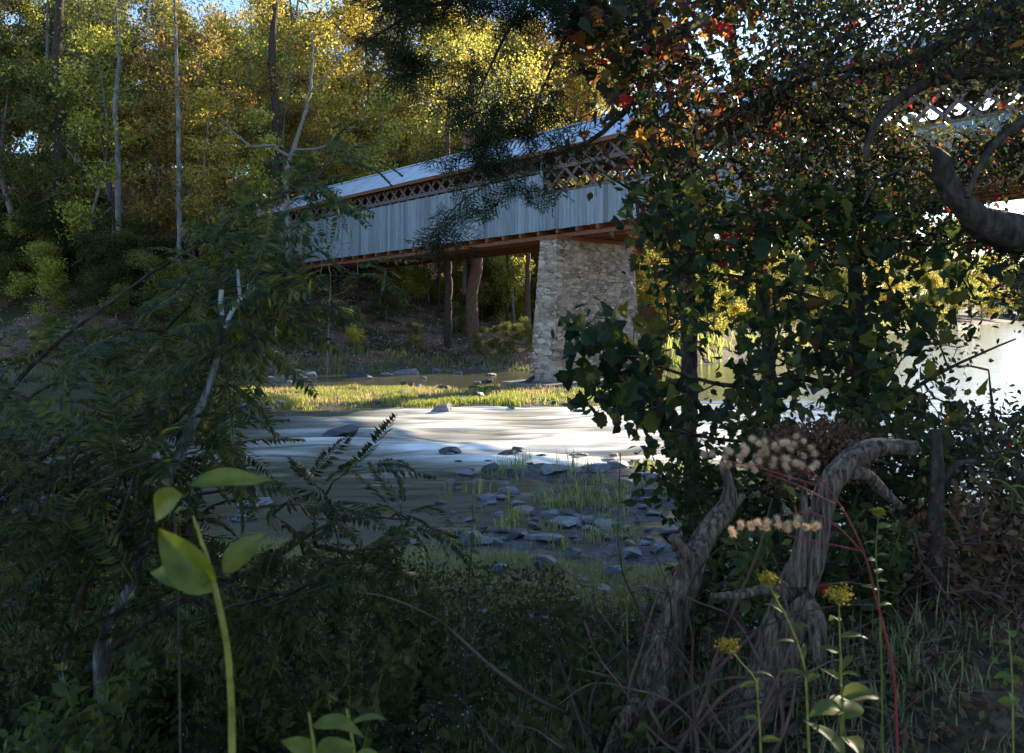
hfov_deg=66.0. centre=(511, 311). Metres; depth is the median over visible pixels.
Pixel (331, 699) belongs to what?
leafy weed
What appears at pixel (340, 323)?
woodland shrub
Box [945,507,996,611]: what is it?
leafy weed
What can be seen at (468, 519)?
river rock
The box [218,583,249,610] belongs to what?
leafy weed
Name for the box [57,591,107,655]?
leafy weed
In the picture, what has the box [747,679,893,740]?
dead branch
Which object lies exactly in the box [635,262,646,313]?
woodland shrub
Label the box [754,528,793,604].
leafy weed
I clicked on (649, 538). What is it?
river rock
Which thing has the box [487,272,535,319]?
woodland shrub
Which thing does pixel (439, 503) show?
river rock
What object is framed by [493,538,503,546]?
rock
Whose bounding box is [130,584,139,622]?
leafy weed
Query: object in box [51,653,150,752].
leafy weed
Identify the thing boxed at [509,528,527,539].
river rock
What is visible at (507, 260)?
slender tree
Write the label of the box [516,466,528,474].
river rock
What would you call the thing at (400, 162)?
hardwood tree
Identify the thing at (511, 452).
river rock
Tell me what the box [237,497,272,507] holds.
river rock
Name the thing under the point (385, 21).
broadleaf tree
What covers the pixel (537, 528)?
river rock
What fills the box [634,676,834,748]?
dead branch
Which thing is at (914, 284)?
woodland shrub
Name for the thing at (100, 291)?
woodland shrub
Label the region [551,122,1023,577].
sycamore tree
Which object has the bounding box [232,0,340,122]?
hardwood tree
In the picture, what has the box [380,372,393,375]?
river rock
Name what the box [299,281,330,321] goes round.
woodland shrub
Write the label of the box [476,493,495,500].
river rock
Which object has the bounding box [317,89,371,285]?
slender tree
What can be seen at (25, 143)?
hardwood tree
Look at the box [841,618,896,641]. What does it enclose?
dead branch
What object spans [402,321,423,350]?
woodland shrub
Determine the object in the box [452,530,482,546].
river rock
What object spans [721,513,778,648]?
leafy weed
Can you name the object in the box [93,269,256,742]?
broken sapling
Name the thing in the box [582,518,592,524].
river rock
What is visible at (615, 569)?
rock
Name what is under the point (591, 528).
river rock
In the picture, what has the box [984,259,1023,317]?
woodland shrub
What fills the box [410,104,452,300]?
slender tree
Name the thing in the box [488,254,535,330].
slender tree
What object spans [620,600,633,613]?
leafy weed
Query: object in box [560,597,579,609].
rock
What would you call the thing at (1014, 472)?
tangled bush
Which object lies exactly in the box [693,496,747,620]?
leafy weed
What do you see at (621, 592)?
curled weed
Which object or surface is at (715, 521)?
driftwood snag
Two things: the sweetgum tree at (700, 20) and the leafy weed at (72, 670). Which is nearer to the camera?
the leafy weed at (72, 670)
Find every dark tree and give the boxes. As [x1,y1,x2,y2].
[0,0,136,273]
[214,0,334,290]
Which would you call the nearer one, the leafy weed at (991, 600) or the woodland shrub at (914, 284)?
the leafy weed at (991, 600)
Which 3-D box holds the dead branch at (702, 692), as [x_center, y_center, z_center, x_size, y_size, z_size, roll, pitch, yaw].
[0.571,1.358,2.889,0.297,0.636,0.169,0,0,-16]
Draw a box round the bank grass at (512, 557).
[0,501,1023,752]
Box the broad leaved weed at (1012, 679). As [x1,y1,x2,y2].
[994,622,1023,752]
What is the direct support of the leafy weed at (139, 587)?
on the ground at (432, 328)
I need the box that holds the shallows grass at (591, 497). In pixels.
[407,449,1003,548]
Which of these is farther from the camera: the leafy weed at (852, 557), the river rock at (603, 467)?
the river rock at (603, 467)
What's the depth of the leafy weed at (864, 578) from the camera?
3.69 m
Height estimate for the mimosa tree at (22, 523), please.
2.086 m
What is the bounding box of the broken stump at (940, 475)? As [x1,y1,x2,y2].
[925,429,977,616]
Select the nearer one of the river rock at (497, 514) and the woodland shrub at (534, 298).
the river rock at (497, 514)
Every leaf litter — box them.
[0,206,700,375]
[535,565,1023,752]
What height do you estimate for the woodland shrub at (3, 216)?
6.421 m
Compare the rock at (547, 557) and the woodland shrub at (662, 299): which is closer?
the rock at (547, 557)
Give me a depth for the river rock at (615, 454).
21.35 m
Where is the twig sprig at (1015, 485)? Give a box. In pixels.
[977,476,1023,540]
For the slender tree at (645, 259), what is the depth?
73.73 m
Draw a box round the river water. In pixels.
[0,321,1023,571]
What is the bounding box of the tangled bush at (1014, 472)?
[890,401,1023,613]
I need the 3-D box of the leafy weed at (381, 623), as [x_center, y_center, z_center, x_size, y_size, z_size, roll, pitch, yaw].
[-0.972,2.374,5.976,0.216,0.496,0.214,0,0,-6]
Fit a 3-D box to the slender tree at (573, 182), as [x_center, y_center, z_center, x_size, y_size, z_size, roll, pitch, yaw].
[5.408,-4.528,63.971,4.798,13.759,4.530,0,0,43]
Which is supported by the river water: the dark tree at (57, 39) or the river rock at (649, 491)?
the river rock at (649, 491)
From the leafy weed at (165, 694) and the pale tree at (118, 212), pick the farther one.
the pale tree at (118, 212)
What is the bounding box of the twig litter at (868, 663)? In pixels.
[516,528,1023,752]
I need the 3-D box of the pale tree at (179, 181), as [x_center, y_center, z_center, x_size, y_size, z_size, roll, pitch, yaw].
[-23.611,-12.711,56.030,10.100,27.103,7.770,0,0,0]
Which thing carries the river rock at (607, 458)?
in the river water
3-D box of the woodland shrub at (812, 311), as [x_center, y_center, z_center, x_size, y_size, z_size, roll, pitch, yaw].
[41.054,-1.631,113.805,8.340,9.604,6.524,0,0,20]
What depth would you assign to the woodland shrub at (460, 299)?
68.86 m
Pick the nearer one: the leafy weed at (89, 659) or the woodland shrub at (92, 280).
the leafy weed at (89, 659)
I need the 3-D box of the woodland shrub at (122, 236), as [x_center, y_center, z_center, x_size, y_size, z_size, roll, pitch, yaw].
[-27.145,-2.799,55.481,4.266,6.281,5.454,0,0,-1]
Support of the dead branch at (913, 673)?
on the ground at (432, 328)
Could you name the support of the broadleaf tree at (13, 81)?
on the ground at (432, 328)
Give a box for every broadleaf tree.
[0,51,80,267]
[1,95,22,149]
[13,1,83,157]
[20,13,172,201]
[23,0,148,189]
[120,12,174,170]
[172,10,254,188]
[183,25,237,141]
[199,36,327,202]
[305,108,398,273]
[320,63,393,178]
[330,3,432,168]
[337,4,528,293]
[422,132,467,278]
[426,17,521,132]
[443,39,605,256]
[460,252,537,271]
[510,59,632,137]
[636,254,678,314]
[714,233,786,320]
[727,248,798,317]
[739,245,788,302]
[769,224,823,299]
[790,223,842,307]
[812,251,847,306]
[819,232,871,290]
[839,227,896,300]
[865,227,926,314]
[886,228,955,302]
[888,255,921,319]
[922,215,990,310]
[948,224,1001,316]
[956,271,979,315]
[972,248,1023,311]
[973,264,1007,314]
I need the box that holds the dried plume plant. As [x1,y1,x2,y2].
[700,433,898,752]
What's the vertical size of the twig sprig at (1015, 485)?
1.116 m
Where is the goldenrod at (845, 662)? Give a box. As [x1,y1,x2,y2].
[817,583,867,741]
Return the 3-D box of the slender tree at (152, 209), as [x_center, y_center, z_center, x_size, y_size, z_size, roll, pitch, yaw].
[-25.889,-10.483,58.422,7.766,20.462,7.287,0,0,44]
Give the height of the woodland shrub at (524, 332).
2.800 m
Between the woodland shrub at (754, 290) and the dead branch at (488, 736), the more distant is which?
the woodland shrub at (754, 290)
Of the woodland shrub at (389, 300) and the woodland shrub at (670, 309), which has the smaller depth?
the woodland shrub at (389, 300)
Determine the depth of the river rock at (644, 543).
13.06 m
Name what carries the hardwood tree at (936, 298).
on the ground at (432, 328)
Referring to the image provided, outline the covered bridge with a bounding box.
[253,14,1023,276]
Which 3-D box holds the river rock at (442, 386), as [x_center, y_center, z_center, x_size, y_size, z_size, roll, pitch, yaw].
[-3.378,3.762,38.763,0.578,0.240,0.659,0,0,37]
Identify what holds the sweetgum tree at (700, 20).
on the ground at (432, 328)
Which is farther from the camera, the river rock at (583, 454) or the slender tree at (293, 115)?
the slender tree at (293, 115)
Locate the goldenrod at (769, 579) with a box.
[754,566,820,752]
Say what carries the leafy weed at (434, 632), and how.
on the ground at (432, 328)
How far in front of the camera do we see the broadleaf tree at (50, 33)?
87.97 m
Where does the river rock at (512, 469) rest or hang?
on the ground at (432, 328)
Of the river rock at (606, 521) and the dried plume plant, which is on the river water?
the river rock at (606, 521)
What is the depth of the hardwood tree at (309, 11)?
96.16 m
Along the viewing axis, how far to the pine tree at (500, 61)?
95.58 m
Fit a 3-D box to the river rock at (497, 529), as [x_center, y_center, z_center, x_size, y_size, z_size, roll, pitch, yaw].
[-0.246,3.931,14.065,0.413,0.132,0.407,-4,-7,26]
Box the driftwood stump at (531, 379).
[520,375,535,382]
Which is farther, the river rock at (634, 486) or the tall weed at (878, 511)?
the river rock at (634, 486)
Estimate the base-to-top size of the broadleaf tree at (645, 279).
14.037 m
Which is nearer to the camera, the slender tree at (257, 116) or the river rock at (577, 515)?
the river rock at (577, 515)
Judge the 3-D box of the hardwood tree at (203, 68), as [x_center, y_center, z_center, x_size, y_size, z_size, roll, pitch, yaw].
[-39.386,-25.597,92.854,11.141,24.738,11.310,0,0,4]
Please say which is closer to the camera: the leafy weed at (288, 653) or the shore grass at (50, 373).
the leafy weed at (288, 653)
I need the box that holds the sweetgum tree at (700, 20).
[527,0,833,545]
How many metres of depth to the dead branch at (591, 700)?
2.95 m
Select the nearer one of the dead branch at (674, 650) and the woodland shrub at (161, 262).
the dead branch at (674, 650)
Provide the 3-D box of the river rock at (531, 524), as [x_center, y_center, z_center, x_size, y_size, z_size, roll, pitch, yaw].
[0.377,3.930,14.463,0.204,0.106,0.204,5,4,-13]
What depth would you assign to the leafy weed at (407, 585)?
6.97 m
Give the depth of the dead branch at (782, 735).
2.60 m
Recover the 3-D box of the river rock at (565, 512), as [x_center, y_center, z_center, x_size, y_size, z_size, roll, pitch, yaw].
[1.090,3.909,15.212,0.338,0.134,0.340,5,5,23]
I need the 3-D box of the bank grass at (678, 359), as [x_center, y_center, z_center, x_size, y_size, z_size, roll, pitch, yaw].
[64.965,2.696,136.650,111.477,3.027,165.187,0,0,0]
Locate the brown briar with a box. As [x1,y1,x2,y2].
[850,459,1023,627]
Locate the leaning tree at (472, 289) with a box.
[419,15,531,352]
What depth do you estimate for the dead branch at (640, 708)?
2.81 m
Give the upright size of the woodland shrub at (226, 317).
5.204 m
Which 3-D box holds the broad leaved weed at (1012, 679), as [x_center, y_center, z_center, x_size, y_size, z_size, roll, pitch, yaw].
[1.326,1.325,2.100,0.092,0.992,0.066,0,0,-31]
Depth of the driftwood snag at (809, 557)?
2.94 m
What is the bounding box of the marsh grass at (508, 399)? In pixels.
[214,383,646,409]
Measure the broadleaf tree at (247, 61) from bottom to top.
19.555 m
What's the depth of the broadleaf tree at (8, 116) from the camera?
83.96 m
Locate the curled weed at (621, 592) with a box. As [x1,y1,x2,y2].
[604,503,645,681]
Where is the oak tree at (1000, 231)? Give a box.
[585,0,1023,280]
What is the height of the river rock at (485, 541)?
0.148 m
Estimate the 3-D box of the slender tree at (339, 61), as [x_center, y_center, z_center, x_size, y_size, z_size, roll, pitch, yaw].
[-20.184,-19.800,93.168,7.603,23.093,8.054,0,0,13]
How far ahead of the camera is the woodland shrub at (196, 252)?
63.48 m
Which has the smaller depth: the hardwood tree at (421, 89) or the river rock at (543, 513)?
the river rock at (543, 513)
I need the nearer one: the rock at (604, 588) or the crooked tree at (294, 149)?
the rock at (604, 588)
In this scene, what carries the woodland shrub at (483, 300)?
on the ground at (432, 328)
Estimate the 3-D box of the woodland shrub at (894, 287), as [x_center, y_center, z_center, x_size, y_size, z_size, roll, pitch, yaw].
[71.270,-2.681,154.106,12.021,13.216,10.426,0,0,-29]
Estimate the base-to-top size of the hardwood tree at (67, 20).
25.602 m
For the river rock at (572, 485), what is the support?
on the ground at (432, 328)
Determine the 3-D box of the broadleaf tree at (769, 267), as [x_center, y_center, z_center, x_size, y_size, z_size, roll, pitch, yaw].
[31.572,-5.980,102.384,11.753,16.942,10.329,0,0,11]
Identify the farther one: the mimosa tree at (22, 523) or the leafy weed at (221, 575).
the leafy weed at (221, 575)
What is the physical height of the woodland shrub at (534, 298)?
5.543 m
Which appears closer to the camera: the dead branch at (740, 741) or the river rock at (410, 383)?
the dead branch at (740, 741)
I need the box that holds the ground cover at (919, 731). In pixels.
[1,539,1023,752]
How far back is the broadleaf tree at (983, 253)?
344.64 m
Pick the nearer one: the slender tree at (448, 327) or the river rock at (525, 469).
the river rock at (525, 469)
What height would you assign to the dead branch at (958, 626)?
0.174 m
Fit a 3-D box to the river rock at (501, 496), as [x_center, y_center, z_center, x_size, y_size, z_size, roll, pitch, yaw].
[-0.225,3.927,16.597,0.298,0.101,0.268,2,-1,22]
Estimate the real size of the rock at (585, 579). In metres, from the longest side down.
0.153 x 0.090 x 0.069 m
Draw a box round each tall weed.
[459,504,480,735]
[862,507,891,752]
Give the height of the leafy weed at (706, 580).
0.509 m
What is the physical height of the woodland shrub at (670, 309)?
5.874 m
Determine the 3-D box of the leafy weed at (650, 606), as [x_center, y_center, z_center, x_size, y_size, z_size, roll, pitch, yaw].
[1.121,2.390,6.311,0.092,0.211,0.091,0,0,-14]
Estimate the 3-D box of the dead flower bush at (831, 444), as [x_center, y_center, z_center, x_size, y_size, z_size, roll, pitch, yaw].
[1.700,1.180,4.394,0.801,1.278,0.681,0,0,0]
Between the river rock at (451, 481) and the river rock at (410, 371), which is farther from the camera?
the river rock at (410, 371)
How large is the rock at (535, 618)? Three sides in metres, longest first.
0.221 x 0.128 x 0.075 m
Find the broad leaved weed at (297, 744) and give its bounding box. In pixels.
[280,712,363,752]
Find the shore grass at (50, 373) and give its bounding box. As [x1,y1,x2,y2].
[9,344,677,377]
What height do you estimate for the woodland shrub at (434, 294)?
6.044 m
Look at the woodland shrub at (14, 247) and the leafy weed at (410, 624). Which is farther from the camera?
the woodland shrub at (14, 247)
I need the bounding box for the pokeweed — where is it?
[150,467,272,752]
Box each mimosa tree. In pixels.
[0,120,419,634]
[0,379,473,721]
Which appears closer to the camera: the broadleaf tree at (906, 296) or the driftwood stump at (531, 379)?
the driftwood stump at (531, 379)
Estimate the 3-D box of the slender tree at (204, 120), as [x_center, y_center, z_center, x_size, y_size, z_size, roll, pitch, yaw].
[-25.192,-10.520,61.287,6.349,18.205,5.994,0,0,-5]
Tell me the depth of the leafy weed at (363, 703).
3.76 m
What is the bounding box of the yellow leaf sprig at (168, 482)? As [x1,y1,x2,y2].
[157,425,187,752]
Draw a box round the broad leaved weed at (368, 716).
[346,708,387,752]
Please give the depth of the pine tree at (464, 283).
69.92 m
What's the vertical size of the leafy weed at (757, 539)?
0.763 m
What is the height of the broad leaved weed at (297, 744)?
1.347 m
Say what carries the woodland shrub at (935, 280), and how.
on the ground at (432, 328)
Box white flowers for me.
[132,572,773,752]
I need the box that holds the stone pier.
[501,235,661,389]
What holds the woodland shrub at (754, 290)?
on the ground at (432, 328)
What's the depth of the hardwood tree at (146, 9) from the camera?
96.58 m
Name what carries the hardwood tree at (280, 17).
on the ground at (432, 328)
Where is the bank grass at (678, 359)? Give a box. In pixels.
[640,318,952,366]
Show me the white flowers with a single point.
(467, 678)
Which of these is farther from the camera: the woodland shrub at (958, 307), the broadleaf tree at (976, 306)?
the broadleaf tree at (976, 306)
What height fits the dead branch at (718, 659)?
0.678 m
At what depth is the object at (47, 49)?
81.66 m
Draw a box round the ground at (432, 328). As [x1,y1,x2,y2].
[0,164,1023,752]
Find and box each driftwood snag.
[603,464,745,752]
[711,438,920,743]
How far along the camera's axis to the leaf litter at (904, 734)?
3.17 m
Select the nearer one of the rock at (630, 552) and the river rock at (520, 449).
the rock at (630, 552)
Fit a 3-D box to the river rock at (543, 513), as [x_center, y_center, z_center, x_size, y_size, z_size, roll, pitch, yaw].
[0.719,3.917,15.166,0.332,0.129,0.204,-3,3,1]
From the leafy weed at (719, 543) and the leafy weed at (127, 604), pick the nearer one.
the leafy weed at (719, 543)
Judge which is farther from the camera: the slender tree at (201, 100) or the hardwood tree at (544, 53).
the hardwood tree at (544, 53)
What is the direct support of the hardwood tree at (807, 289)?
on the ground at (432, 328)
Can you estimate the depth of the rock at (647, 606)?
6.54 m
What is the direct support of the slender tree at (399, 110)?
on the ground at (432, 328)
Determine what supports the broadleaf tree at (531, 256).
on the ground at (432, 328)
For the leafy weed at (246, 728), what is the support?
on the ground at (432, 328)
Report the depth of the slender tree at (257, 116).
59.21 m
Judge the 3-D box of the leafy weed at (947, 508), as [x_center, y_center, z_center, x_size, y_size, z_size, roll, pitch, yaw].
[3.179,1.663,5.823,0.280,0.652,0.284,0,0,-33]
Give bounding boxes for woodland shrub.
[0,198,71,288]
[0,202,15,240]
[0,210,41,287]
[0,213,61,288]
[0,221,27,293]
[0,239,28,308]
[0,240,76,315]
[7,184,77,265]
[18,222,65,272]
[25,314,72,353]
[29,203,96,288]
[49,224,84,278]
[52,183,112,234]
[68,214,150,304]
[71,248,151,318]
[72,228,130,304]
[77,236,151,302]
[83,316,117,358]
[85,219,176,302]
[96,247,185,335]
[98,209,129,232]
[104,227,152,308]
[122,206,176,263]
[122,251,168,311]
[162,219,246,297]
[164,256,202,321]
[165,259,246,341]
[177,284,228,347]
[183,222,215,259]
[197,284,259,353]
[229,174,265,203]
[259,309,282,333]
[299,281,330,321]
[316,272,355,286]
[316,293,348,330]
[344,322,365,349]
[363,269,398,285]
[364,281,406,321]
[373,264,430,306]
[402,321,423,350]
[406,262,453,299]
[421,262,457,295]
[441,301,466,331]
[451,257,510,318]
[452,262,469,297]
[459,256,501,317]
[470,326,497,355]
[478,254,530,321]
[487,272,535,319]
[490,321,517,352]
[496,257,531,317]
[496,276,536,321]
[507,316,532,351]
[514,268,537,319]
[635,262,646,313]
[637,247,722,333]
[650,279,679,323]
[675,302,710,325]
[676,238,754,336]
[708,284,747,326]
[717,282,757,327]
[750,269,787,325]
[784,273,822,326]
[805,278,847,318]
[828,267,879,313]
[847,264,908,314]
[879,267,924,318]
[913,268,947,319]
[933,260,989,313]
[959,258,1020,318]
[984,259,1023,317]
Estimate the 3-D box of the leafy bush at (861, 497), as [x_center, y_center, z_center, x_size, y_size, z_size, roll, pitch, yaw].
[1.913,1.316,5.206,2.554,1.679,1.689,0,0,0]
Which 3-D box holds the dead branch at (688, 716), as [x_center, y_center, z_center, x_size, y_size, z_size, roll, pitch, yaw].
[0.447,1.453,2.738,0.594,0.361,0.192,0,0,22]
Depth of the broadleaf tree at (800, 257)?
116.51 m
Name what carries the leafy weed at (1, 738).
on the ground at (432, 328)
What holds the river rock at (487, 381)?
on the river water
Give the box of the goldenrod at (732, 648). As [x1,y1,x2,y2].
[714,637,781,752]
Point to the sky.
(1013, 204)
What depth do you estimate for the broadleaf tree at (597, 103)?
102.95 m
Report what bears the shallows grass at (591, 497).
on the ground at (432, 328)
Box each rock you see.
[227,515,257,521]
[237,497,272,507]
[266,376,277,379]
[301,370,316,375]
[321,424,358,436]
[347,372,371,376]
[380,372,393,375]
[392,368,418,373]
[398,539,415,544]
[401,381,413,385]
[431,403,451,411]
[433,501,447,504]
[437,385,448,389]
[438,446,461,454]
[446,479,454,483]
[452,485,462,490]
[452,530,462,533]
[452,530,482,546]
[456,468,475,476]
[463,516,475,521]
[468,606,491,624]
[473,392,483,395]
[475,526,487,532]
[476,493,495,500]
[476,537,494,545]
[476,586,497,593]
[481,379,492,383]
[482,462,498,472]
[484,386,500,391]
[484,500,496,504]
[487,526,506,532]
[488,563,506,573]
[493,511,503,516]
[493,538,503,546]
[496,494,507,498]
[497,449,517,454]
[497,486,520,492]
[498,476,508,479]
[504,466,518,473]
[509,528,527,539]
[510,500,523,505]
[512,446,525,451]
[513,505,534,513]
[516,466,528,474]
[523,533,563,541]
[527,521,536,527]
[529,614,548,623]
[532,526,541,529]
[534,555,555,567]
[540,464,568,474]
[541,511,557,517]
[549,509,559,515]
[549,516,582,527]
[558,483,576,491]
[560,508,576,515]
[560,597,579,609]
[564,548,581,558]
[567,514,581,516]
[568,535,577,538]
[573,538,583,542]
[574,452,587,455]
[578,577,588,583]
[579,515,593,521]
[580,463,610,471]
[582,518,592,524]
[583,525,598,530]
[592,583,613,596]
[594,518,617,529]
[600,456,617,460]
[600,504,608,510]
[601,565,627,578]
[607,460,628,468]
[608,452,618,456]
[609,534,628,540]
[614,495,635,499]
[616,477,633,483]
[621,612,639,624]
[623,547,641,558]
[627,482,646,490]
[635,497,648,500]
[638,504,647,508]
[638,572,647,577]
[639,471,664,477]
[639,486,664,496]
[639,540,650,545]
[640,536,654,540]
[644,602,661,613]
[645,510,659,515]
[650,540,665,552]
[659,528,676,533]
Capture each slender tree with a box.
[0,37,53,217]
[15,0,88,186]
[37,86,122,247]
[42,22,154,291]
[102,29,208,275]
[138,0,236,248]
[142,0,213,144]
[143,56,229,256]
[165,82,253,260]
[190,62,268,217]
[218,104,285,258]
[232,37,324,224]
[277,16,341,174]
[287,69,355,281]
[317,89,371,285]
[321,49,365,173]
[348,86,409,313]
[369,93,435,300]
[397,34,489,347]
[403,108,457,314]
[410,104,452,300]
[464,30,560,323]
[479,253,523,317]
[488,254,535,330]
[494,46,576,336]
[530,181,564,277]
[568,175,600,185]
[635,240,656,301]
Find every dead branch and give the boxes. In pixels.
[356,591,633,749]
[447,679,504,752]
[510,724,571,751]
[535,557,655,752]
[545,731,584,752]
[546,619,594,750]
[558,682,713,751]
[577,668,665,751]
[584,620,682,752]
[588,629,678,752]
[615,746,745,752]
[617,453,725,703]
[626,655,693,749]
[627,553,696,747]
[634,513,671,686]
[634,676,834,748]
[640,607,707,752]
[649,695,879,752]
[654,581,894,736]
[657,663,891,752]
[660,633,837,751]
[662,586,784,752]
[668,647,838,739]
[675,498,772,752]
[677,533,761,725]
[685,600,699,752]
[686,694,940,742]
[689,604,875,752]
[725,574,810,752]
[738,689,843,750]
[740,652,898,752]
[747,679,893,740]
[762,689,984,752]
[767,699,957,752]
[772,553,796,752]
[783,680,909,707]
[796,650,827,692]
[806,644,846,656]
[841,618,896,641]
[868,658,892,689]
[905,650,978,684]
[919,569,977,622]
[920,557,950,657]
[926,602,959,644]
[1014,606,1023,653]
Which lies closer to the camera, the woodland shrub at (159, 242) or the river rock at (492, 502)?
the river rock at (492, 502)
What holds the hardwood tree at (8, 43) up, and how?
on the ground at (432, 328)
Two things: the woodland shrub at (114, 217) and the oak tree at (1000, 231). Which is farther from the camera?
the woodland shrub at (114, 217)
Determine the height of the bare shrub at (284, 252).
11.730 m
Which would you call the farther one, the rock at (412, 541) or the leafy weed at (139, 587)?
the rock at (412, 541)
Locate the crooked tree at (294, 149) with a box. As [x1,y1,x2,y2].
[220,32,355,317]
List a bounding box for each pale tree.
[52,0,182,232]
[116,0,246,311]
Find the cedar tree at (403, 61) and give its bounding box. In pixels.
[336,0,701,544]
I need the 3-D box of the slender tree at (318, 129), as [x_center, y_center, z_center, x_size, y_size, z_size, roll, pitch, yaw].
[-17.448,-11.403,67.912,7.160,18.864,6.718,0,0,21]
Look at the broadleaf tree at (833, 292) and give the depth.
138.98 m
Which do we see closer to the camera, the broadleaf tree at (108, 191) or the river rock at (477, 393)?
the river rock at (477, 393)
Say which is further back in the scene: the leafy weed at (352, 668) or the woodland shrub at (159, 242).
the woodland shrub at (159, 242)
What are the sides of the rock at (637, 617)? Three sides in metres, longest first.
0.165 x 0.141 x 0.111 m
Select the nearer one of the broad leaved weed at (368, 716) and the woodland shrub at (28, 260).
the broad leaved weed at (368, 716)
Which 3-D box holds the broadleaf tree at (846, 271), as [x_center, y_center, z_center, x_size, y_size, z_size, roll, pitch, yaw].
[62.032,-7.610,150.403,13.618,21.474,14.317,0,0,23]
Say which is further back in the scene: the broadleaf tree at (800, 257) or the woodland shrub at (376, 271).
the broadleaf tree at (800, 257)
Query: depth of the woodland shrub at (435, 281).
78.42 m
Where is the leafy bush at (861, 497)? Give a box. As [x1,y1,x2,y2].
[622,390,966,569]
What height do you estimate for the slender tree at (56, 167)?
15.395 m
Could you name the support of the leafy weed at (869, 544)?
on the ground at (432, 328)
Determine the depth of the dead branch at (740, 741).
2.57 m
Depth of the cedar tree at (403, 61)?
6.15 m
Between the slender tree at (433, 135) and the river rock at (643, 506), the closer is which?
the river rock at (643, 506)
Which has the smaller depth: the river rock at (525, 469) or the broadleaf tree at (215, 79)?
the river rock at (525, 469)
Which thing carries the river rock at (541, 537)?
on the ground at (432, 328)
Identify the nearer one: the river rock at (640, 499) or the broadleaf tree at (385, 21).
the river rock at (640, 499)
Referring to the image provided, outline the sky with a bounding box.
[1,0,1023,296]
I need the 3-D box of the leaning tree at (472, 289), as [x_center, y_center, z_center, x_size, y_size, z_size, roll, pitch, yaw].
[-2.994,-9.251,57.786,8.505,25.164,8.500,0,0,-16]
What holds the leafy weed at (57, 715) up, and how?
on the ground at (432, 328)
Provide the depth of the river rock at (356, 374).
47.16 m
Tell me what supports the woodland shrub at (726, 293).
on the ground at (432, 328)
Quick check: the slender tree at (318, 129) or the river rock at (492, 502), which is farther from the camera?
the slender tree at (318, 129)
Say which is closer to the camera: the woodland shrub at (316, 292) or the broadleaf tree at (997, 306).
the woodland shrub at (316, 292)
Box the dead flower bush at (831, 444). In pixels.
[750,413,893,496]
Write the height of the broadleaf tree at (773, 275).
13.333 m
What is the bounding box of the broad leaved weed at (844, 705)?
[803,682,881,752]
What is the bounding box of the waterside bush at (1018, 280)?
[886,249,1023,546]
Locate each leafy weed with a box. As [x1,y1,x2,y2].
[0,645,14,740]
[0,694,78,752]
[0,732,60,752]
[6,642,63,745]
[13,715,99,752]
[22,684,109,752]
[22,689,89,746]
[46,588,99,675]
[48,681,93,735]
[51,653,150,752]
[54,632,134,734]
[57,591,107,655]
[65,608,104,681]
[87,585,134,642]
[91,658,147,744]
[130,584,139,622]
[135,568,157,617]
[140,617,204,751]
[158,640,209,723]
[204,585,250,710]
[210,615,287,752]
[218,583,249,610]
[219,567,239,595]
[220,572,244,615]
[238,534,272,626]
[243,550,261,590]
[247,704,295,751]
[253,680,286,746]
[267,596,307,686]
[283,678,319,751]
[308,642,390,752]
[315,559,348,650]
[325,665,359,707]
[336,678,369,751]
[338,644,363,691]
[356,722,406,752]
[369,564,392,620]
[369,590,397,650]
[372,626,427,752]
[382,587,440,727]
[382,643,415,701]
[383,564,416,613]
[393,583,445,657]
[394,606,416,637]
[412,585,456,665]
[575,655,600,711]
[579,652,601,720]
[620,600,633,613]
[620,624,633,649]
[621,602,643,647]
[634,629,640,646]
[645,595,657,619]
[646,587,661,617]
[663,562,672,576]
[665,564,725,681]
[670,528,706,612]
[675,546,723,621]
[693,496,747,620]
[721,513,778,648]
[727,513,747,589]
[746,534,774,607]
[751,511,779,583]
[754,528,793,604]
[765,510,794,562]
[769,513,795,568]
[779,470,845,635]
[815,520,860,613]
[827,509,855,592]
[841,550,861,581]
[844,529,891,614]
[845,542,858,573]
[846,509,917,629]
[867,525,897,566]
[875,528,924,613]
[896,528,924,585]
[898,525,926,600]
[918,525,952,583]
[925,503,956,555]
[944,547,974,608]
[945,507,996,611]
[986,474,1023,577]
[989,552,1015,606]
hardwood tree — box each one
[0,0,28,150]
[0,0,50,130]
[0,2,51,174]
[0,8,37,192]
[10,0,138,206]
[38,0,92,153]
[63,0,175,211]
[72,0,187,196]
[127,0,223,192]
[128,0,214,141]
[163,0,283,224]
[220,0,316,149]
[222,0,263,166]
[226,0,314,152]
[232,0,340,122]
[238,0,351,163]
[245,12,334,187]
[290,0,407,174]
[320,17,360,101]
[356,46,435,171]
[367,73,435,269]
[371,25,483,268]
[455,19,567,264]
[494,132,533,304]
[510,14,605,260]
[515,45,614,181]
[584,68,652,257]
[784,237,820,323]
[924,258,950,302]
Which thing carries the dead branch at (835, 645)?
on the ground at (432, 328)
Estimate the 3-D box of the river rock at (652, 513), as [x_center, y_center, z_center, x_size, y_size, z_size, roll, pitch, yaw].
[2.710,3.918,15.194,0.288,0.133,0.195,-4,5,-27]
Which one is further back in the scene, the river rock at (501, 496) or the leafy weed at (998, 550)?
the river rock at (501, 496)
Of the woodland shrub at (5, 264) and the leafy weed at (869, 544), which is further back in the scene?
the woodland shrub at (5, 264)
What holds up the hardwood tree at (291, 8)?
on the ground at (432, 328)
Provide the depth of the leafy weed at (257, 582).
6.38 m
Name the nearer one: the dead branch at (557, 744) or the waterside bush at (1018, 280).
the dead branch at (557, 744)
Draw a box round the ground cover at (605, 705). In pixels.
[0,544,669,752]

